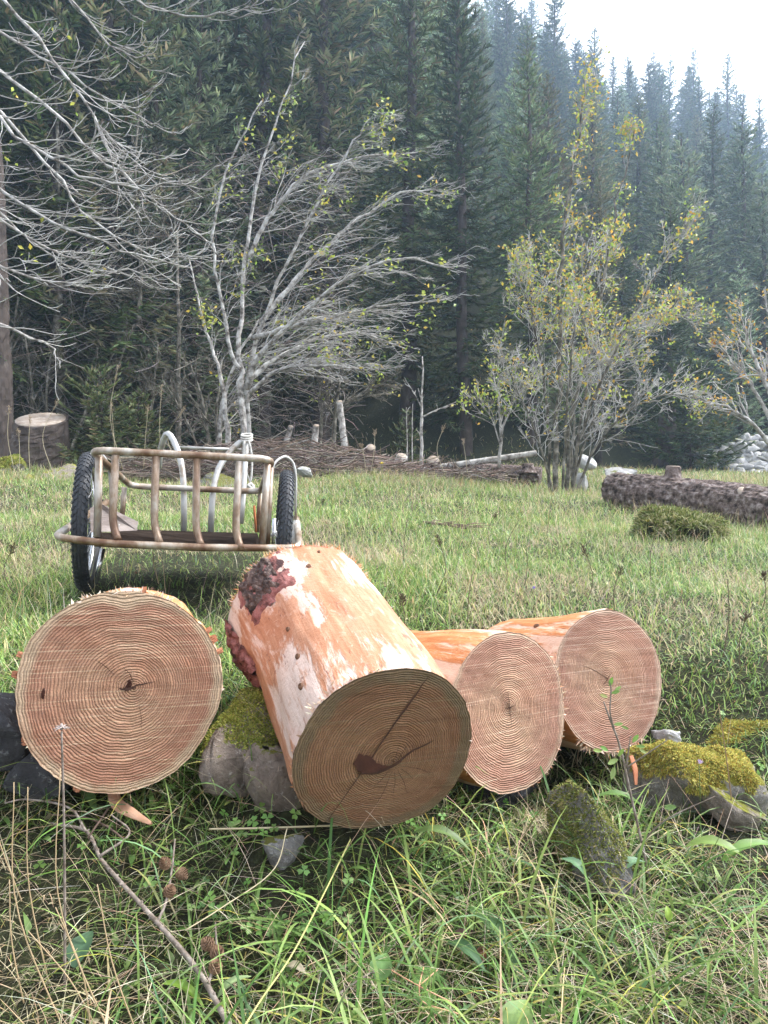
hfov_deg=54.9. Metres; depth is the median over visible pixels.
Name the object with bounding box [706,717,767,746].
rock
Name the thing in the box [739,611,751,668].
grass stalk
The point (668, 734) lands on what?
rock
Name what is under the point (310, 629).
log
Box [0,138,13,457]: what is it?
tree trunk
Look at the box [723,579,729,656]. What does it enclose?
grass stalk
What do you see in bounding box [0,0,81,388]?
spruce tree
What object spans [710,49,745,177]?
spruce tree
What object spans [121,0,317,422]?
spruce tree
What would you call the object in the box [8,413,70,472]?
stump
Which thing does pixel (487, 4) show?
spruce tree
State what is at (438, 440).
grass stalk
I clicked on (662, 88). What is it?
spruce tree
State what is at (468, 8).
spruce tree
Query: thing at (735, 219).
spruce tree
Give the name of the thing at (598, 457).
spruce tree
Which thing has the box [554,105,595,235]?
spruce tree
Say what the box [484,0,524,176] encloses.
spruce tree
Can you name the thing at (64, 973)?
grass stalk
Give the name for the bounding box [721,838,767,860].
leaf
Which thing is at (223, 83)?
spruce tree
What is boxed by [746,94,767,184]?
spruce tree
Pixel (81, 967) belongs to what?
grass stalk
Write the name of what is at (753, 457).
rock
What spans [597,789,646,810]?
leaf
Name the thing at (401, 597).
grass stalk
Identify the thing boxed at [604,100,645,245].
spruce tree
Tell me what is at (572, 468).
bush
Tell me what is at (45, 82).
spruce tree
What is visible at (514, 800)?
rock
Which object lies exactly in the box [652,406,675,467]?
tree trunk
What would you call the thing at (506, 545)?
grass stalk
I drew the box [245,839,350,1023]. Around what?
straw
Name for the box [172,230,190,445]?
sapling
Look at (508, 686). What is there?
log
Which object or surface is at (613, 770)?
twig
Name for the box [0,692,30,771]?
rock
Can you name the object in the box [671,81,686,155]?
spruce tree
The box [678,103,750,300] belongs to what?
spruce tree
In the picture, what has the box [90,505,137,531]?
plank
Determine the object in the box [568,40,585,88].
spruce tree
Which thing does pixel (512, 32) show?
spruce tree
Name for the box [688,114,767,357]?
spruce tree
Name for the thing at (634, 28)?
sky
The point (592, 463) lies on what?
rock
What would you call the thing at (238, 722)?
rock
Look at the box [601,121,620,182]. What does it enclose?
spruce tree
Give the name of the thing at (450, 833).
leaf
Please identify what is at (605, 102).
spruce tree
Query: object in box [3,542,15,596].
grass stalk
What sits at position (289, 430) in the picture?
stump
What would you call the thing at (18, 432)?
grass stalk
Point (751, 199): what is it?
spruce tree
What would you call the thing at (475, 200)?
spruce tree
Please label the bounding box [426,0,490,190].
spruce tree
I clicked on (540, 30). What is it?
spruce tree
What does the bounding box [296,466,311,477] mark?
rock
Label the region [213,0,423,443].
spruce tree
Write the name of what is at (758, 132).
spruce tree
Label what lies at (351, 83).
spruce tree
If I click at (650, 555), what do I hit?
grass stalk
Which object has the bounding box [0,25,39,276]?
spruce tree
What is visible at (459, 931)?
leaf
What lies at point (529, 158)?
spruce tree
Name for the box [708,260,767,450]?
spruce tree
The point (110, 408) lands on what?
grass stalk
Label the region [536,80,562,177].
spruce tree
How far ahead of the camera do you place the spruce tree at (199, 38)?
17.82 m
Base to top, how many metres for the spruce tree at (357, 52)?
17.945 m
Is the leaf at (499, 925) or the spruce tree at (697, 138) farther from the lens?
the spruce tree at (697, 138)
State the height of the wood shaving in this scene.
0.036 m
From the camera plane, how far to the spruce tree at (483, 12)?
47.01 m
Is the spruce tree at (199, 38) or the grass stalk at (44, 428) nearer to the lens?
the grass stalk at (44, 428)
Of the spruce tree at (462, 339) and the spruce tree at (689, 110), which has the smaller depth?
the spruce tree at (462, 339)
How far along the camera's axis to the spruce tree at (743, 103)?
65.63 m
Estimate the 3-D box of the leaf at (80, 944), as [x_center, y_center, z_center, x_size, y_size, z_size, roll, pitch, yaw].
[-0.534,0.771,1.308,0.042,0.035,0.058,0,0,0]
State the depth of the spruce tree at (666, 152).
48.39 m
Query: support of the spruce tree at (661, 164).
on the ground at (374, 413)
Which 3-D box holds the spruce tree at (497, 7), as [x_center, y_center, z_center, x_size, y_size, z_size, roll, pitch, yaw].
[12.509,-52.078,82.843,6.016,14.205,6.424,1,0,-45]
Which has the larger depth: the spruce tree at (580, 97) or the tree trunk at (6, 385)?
the spruce tree at (580, 97)
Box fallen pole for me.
[424,450,536,468]
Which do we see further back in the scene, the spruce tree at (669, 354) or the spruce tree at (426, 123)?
the spruce tree at (426, 123)
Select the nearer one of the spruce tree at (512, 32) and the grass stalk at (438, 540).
the grass stalk at (438, 540)
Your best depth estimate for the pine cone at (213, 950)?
1.25 m
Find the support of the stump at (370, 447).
on the ground at (374, 413)
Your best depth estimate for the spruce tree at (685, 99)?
71.84 m
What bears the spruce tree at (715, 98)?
on the ground at (374, 413)
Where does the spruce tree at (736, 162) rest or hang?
on the ground at (374, 413)
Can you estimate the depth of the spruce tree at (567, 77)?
59.51 m
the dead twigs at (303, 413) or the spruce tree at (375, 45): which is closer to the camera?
the dead twigs at (303, 413)
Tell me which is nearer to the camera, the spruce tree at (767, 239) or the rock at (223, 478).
the rock at (223, 478)
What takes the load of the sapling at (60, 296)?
on the ground at (374, 413)
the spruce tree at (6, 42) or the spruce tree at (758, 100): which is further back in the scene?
the spruce tree at (758, 100)
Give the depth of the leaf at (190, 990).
1.23 m
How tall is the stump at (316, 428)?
0.769 m
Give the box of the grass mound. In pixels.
[629,501,733,541]
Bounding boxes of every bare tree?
[0,0,298,399]
[186,29,488,472]
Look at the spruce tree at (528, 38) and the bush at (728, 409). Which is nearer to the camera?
the bush at (728, 409)
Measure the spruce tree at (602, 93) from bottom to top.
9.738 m
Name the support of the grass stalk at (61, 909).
on the ground at (374, 413)
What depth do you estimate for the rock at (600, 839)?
1.55 m
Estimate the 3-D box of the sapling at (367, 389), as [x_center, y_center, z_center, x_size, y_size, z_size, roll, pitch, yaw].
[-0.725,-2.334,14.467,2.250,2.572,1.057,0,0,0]
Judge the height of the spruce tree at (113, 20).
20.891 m
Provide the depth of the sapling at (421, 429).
13.19 m
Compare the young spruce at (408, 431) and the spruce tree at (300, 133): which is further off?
the spruce tree at (300, 133)
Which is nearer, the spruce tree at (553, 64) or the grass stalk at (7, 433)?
the grass stalk at (7, 433)
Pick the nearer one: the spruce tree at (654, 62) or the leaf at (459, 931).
the leaf at (459, 931)
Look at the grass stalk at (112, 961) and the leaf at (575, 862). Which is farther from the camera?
the leaf at (575, 862)
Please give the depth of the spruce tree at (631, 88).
71.80 m
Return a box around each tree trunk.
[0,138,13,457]
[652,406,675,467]
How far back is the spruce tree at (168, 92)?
17.19 m
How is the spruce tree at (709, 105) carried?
on the ground at (374, 413)
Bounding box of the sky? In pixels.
[468,0,767,161]
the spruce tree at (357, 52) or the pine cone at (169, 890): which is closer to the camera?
the pine cone at (169, 890)
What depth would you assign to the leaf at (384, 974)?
1.26 m
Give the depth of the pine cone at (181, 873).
1.40 m
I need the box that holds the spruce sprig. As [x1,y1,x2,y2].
[390,965,463,1015]
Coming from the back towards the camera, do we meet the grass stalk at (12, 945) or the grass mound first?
the grass mound
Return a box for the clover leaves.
[33,711,764,1003]
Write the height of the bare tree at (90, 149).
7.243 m
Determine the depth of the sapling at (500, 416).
12.38 m
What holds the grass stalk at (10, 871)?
on the ground at (374, 413)
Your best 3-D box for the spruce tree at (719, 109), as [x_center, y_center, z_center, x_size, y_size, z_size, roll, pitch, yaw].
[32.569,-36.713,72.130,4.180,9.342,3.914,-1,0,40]
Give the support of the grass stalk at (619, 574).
on the ground at (374, 413)
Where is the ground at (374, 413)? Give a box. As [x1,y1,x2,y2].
[0,47,767,1023]
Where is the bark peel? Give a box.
[629,755,637,784]
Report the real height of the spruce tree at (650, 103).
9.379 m
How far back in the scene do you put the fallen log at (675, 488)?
7.09 m
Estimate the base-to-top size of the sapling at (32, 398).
3.722 m
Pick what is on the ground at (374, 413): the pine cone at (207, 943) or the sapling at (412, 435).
the sapling at (412, 435)
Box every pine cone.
[158,856,170,869]
[163,884,175,897]
[175,866,187,879]
[201,936,214,951]
[208,959,222,974]
[209,944,223,958]
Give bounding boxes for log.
[11,586,224,793]
[224,540,471,828]
[411,629,568,793]
[461,463,542,486]
[488,608,661,758]
[601,466,767,527]
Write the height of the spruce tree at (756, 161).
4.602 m
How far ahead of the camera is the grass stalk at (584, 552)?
2.98 m
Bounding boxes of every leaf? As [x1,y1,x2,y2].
[66,931,92,967]
[80,790,96,814]
[162,979,203,1005]
[217,975,250,996]
[286,960,305,973]
[370,953,391,980]
[412,825,471,851]
[445,939,485,971]
[453,927,476,939]
[467,907,519,974]
[477,946,490,960]
[502,999,532,1023]
[559,857,585,873]
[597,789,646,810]
[626,856,644,867]
[665,905,672,920]
[685,835,748,860]
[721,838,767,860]
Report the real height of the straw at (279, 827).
0.015 m
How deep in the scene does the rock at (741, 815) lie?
1.75 m
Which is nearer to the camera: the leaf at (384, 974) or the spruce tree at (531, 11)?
the leaf at (384, 974)
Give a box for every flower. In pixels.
[52,723,70,992]
[697,759,702,828]
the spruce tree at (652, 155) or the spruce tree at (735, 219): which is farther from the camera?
the spruce tree at (735, 219)
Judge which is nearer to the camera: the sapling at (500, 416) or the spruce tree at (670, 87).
the sapling at (500, 416)
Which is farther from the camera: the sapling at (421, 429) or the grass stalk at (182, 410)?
the sapling at (421, 429)
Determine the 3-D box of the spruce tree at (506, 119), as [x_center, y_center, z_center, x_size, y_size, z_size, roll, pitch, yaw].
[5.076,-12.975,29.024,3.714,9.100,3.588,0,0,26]
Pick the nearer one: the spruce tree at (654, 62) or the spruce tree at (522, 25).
the spruce tree at (522, 25)
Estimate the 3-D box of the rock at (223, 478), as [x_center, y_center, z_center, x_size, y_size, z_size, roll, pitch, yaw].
[-2.152,-0.396,9.589,0.557,0.260,0.537,0,0,0]
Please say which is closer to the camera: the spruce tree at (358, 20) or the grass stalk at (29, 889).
the grass stalk at (29, 889)
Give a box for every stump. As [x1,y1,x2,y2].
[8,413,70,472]
[281,425,292,447]
[309,424,318,463]
[336,400,348,459]
[365,444,375,463]
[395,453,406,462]
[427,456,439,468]
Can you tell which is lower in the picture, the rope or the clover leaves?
the clover leaves
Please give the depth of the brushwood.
11.95 m
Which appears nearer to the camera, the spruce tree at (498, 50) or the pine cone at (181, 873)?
the pine cone at (181, 873)
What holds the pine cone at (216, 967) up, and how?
attached to the fallen twig at (173, 940)
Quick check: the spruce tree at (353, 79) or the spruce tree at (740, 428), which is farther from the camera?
the spruce tree at (353, 79)
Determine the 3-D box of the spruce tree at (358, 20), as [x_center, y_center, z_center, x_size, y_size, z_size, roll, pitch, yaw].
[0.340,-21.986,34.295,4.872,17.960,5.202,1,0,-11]
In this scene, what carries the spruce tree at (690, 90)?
on the ground at (374, 413)
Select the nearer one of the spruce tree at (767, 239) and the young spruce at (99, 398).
the young spruce at (99, 398)
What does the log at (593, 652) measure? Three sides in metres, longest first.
0.483 x 0.416 x 0.381 m
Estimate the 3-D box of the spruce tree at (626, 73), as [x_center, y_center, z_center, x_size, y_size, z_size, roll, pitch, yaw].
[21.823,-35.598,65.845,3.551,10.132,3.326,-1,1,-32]
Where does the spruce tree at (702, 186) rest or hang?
on the ground at (374, 413)
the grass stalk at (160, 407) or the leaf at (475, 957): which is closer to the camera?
the leaf at (475, 957)
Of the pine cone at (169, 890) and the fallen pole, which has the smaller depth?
the pine cone at (169, 890)
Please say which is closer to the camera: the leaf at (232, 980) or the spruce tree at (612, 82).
the leaf at (232, 980)
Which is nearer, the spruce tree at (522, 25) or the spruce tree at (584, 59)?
the spruce tree at (522, 25)
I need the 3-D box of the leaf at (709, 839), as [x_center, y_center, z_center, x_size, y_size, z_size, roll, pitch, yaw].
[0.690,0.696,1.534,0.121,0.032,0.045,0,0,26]
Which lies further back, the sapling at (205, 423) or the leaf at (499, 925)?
the sapling at (205, 423)
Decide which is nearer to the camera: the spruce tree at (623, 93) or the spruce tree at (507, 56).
the spruce tree at (507, 56)
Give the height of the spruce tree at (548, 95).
10.045 m
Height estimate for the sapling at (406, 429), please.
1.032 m
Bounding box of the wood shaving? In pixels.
[108,794,151,824]
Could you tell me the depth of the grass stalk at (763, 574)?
2.96 m
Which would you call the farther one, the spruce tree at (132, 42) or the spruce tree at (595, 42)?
the spruce tree at (595, 42)
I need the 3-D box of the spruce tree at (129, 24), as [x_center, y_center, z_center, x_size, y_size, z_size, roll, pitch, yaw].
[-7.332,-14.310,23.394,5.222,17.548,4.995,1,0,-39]
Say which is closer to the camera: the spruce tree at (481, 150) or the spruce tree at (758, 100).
the spruce tree at (481, 150)
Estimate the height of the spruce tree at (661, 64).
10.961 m
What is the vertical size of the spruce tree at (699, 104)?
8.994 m
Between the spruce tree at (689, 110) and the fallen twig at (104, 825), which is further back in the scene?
the spruce tree at (689, 110)
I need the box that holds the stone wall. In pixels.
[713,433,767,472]
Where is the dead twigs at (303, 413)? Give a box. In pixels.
[3,123,368,447]
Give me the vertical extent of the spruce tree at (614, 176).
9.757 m
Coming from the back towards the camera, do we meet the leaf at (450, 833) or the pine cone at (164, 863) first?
the leaf at (450, 833)
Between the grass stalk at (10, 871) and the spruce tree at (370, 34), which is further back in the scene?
the spruce tree at (370, 34)
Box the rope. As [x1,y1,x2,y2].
[240,433,254,494]
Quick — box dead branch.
[423,520,485,528]
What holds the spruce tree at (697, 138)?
on the ground at (374, 413)
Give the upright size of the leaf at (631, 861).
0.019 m
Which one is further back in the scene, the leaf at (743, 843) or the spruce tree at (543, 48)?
the spruce tree at (543, 48)
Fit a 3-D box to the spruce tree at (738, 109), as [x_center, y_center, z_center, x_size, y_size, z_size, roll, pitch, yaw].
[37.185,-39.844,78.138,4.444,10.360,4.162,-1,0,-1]
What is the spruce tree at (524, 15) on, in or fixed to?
on the ground at (374, 413)
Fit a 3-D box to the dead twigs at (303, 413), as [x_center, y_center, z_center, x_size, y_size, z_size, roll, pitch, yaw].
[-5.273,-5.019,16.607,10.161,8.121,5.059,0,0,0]
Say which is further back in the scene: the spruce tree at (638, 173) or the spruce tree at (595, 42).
the spruce tree at (595, 42)
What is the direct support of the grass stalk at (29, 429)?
on the ground at (374, 413)
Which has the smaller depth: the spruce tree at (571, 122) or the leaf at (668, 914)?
the leaf at (668, 914)
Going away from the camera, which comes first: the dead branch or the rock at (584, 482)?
the dead branch
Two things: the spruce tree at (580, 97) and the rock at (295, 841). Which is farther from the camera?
the spruce tree at (580, 97)
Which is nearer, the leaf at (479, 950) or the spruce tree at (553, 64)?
the leaf at (479, 950)
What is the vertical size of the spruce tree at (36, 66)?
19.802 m
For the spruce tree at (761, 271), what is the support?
on the ground at (374, 413)
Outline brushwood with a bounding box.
[103,431,521,483]
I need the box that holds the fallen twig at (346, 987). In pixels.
[339,970,374,994]
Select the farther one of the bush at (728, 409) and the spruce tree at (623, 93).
the spruce tree at (623, 93)
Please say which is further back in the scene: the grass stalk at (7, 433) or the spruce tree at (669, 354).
the spruce tree at (669, 354)
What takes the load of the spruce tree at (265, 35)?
on the ground at (374, 413)
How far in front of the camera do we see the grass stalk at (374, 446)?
9.21 m
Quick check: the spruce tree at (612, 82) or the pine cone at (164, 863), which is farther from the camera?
the spruce tree at (612, 82)
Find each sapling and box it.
[10,281,180,458]
[35,74,204,414]
[156,350,276,450]
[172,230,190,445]
[290,336,403,455]
[403,356,455,464]
[406,407,409,461]
[411,405,413,461]
[448,349,545,467]
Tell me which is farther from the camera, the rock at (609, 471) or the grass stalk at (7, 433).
the rock at (609, 471)
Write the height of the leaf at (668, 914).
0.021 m
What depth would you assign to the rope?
3.85 m
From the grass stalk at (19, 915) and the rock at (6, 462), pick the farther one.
the rock at (6, 462)
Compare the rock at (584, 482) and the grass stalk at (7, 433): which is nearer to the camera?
the grass stalk at (7, 433)
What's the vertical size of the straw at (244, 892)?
0.100 m
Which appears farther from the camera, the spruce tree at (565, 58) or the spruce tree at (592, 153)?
the spruce tree at (565, 58)
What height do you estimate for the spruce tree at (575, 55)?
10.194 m
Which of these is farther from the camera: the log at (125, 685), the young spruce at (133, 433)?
the young spruce at (133, 433)
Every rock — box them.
[0,453,26,473]
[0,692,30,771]
[2,753,70,803]
[41,463,76,480]
[196,686,280,797]
[200,472,234,486]
[242,742,301,811]
[261,834,304,869]
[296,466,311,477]
[459,782,536,809]
[544,778,639,903]
[576,472,587,490]
[578,454,596,470]
[604,467,636,475]
[621,739,767,816]
[651,729,681,741]
[701,785,767,831]
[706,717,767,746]
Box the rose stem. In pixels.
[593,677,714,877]
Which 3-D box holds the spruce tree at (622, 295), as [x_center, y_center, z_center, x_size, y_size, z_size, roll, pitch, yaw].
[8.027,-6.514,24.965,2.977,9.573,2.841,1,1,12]
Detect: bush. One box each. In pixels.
[471,39,722,492]
[685,286,767,445]
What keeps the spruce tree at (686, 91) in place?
on the ground at (374, 413)
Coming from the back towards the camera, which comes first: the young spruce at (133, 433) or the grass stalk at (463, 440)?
the young spruce at (133, 433)
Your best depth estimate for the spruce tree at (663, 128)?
42.67 m
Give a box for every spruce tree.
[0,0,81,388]
[0,0,100,400]
[0,0,195,426]
[0,0,240,457]
[0,3,96,229]
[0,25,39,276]
[64,0,147,240]
[69,0,231,450]
[72,0,223,295]
[89,1,143,156]
[114,0,273,451]
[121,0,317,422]
[145,5,273,254]
[159,1,242,204]
[168,0,349,448]
[186,13,276,149]
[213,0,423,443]
[231,0,402,283]
[256,0,340,242]
[273,1,350,198]
[331,0,487,431]
[337,0,363,85]
[337,0,381,120]
[341,0,436,192]
[346,1,382,108]
[350,0,479,251]
[351,0,404,131]
[361,0,483,228]
[394,0,537,455]
[417,0,508,291]
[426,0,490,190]
[461,0,476,35]
[461,0,494,125]
[467,1,498,173]
[467,63,558,285]
[469,21,500,195]
[470,48,590,445]
[477,0,497,77]
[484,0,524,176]
[484,23,509,151]
[485,24,576,283]
[488,0,504,49]
[488,46,524,176]
[495,1,521,99]
[506,71,596,354]
[511,5,539,77]
[511,18,541,116]
[524,0,542,66]
[532,24,544,68]
[534,0,579,172]
[536,21,567,117]
[536,38,578,156]
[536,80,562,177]
[537,28,569,124]
[551,88,641,352]
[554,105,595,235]
[557,91,602,272]
[558,177,639,465]
[560,43,570,109]
[561,38,583,137]
[563,67,604,200]
[565,67,598,166]
[566,113,634,306]
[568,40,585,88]
[571,48,612,158]
[576,48,587,89]
[579,25,613,156]
[581,176,658,443]
[597,86,635,208]
[600,77,611,135]
[601,53,620,136]
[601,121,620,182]
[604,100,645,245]
[606,82,637,162]
[608,91,657,271]
[612,55,640,150]
[623,63,637,119]
[624,132,753,454]
[625,138,705,357]
[625,203,708,468]
[628,118,693,305]
[630,75,643,120]
[632,61,666,163]
[640,115,656,186]
[643,105,680,241]
[644,49,673,154]
[646,123,675,209]
[651,59,675,137]
[651,69,679,166]
[651,128,702,274]
[660,54,683,162]
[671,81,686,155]
[672,65,703,144]
[673,46,709,168]
[673,73,694,158]
[676,95,708,164]
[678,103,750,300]
[679,115,716,204]
[680,119,693,186]
[683,77,717,169]
[687,136,727,249]
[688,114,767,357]
[696,135,760,273]
[697,170,767,444]
[703,89,713,127]
[707,88,734,159]
[707,90,731,175]
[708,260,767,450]
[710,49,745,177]
[714,131,728,187]
[722,88,757,176]
[722,132,747,207]
[723,87,751,172]
[737,159,766,238]
[745,118,767,196]
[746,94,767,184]
[750,143,765,197]
[752,184,767,296]
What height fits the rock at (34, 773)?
0.110 m
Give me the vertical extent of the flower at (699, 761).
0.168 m
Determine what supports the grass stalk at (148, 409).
on the ground at (374, 413)
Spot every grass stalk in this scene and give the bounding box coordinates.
[0,843,21,900]
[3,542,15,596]
[7,405,13,468]
[9,879,24,1003]
[11,782,60,1023]
[16,428,20,476]
[26,787,48,979]
[28,414,31,467]
[28,930,94,1023]
[42,398,58,473]
[55,768,104,1023]
[55,907,89,1023]
[97,884,133,1023]
[110,364,122,468]
[143,405,149,468]
[152,525,161,583]
[159,384,163,434]
[168,406,185,462]
[370,429,376,473]
[399,593,405,623]
[403,518,407,562]
[434,534,445,597]
[437,423,445,473]
[461,438,467,473]
[467,576,471,621]
[505,518,519,573]
[580,543,592,611]
[613,565,623,609]
[650,523,657,580]
[718,704,735,832]
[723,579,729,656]
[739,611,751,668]
[759,570,766,610]
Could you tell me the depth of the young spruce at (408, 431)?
14.98 m
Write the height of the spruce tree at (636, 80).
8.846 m
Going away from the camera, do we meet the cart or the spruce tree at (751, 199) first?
the cart
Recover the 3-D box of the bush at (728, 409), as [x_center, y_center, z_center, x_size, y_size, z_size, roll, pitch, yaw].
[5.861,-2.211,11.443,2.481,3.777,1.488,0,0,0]
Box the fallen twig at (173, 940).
[5,798,231,1023]
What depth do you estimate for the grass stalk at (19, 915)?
1.22 m
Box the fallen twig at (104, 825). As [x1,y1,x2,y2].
[51,807,123,839]
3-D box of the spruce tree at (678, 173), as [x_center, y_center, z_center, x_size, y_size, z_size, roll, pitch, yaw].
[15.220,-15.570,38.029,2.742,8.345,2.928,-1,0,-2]
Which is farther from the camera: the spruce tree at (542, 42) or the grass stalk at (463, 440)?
the spruce tree at (542, 42)
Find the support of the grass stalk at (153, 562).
on the ground at (374, 413)
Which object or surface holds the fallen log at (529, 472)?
on the ground at (374, 413)
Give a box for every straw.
[185,829,286,930]
[209,825,336,829]
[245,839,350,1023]
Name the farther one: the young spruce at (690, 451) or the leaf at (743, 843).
the young spruce at (690, 451)
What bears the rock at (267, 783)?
on the ground at (374, 413)
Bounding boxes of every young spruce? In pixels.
[56,362,160,474]
[95,386,171,468]
[388,409,429,462]
[636,349,756,471]
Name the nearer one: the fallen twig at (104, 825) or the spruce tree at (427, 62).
the fallen twig at (104, 825)
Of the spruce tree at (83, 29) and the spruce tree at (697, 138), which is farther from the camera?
the spruce tree at (697, 138)
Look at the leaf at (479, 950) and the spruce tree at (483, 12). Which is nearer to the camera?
the leaf at (479, 950)
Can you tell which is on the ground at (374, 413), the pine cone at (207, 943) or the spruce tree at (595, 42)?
the spruce tree at (595, 42)
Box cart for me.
[54,431,302,591]
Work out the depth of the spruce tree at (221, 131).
29.45 m
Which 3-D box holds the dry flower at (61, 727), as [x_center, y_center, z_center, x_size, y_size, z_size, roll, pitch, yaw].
[-0.558,0.601,1.294,0.050,0.459,0.030,0,0,37]
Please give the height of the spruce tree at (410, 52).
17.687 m
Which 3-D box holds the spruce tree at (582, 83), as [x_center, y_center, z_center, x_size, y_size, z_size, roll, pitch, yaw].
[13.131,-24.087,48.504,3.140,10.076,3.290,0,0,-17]
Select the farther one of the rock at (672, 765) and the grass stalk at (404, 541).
the grass stalk at (404, 541)
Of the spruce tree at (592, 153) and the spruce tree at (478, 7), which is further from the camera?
the spruce tree at (478, 7)
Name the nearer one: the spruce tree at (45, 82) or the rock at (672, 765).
the rock at (672, 765)
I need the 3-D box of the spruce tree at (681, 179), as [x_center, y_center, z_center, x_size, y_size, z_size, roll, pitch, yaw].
[10.235,-7.030,24.996,4.250,11.820,4.340,0,0,-20]
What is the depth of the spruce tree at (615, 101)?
48.45 m
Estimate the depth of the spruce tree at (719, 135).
53.93 m
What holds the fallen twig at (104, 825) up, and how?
on the ground at (374, 413)
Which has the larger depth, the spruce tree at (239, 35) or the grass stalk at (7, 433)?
the spruce tree at (239, 35)
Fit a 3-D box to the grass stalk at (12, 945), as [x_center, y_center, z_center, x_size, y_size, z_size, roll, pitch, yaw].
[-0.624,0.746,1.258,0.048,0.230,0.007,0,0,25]
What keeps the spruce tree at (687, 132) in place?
on the ground at (374, 413)
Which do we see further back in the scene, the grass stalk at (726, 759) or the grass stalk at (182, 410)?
the grass stalk at (182, 410)
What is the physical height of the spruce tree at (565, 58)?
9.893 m
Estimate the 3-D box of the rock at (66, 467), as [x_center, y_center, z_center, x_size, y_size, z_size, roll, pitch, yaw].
[-4.602,-0.469,10.624,0.652,0.470,0.493,0,0,-25]
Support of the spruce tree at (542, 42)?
on the ground at (374, 413)
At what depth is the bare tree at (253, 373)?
13.01 m
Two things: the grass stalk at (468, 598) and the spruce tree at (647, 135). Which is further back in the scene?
the spruce tree at (647, 135)

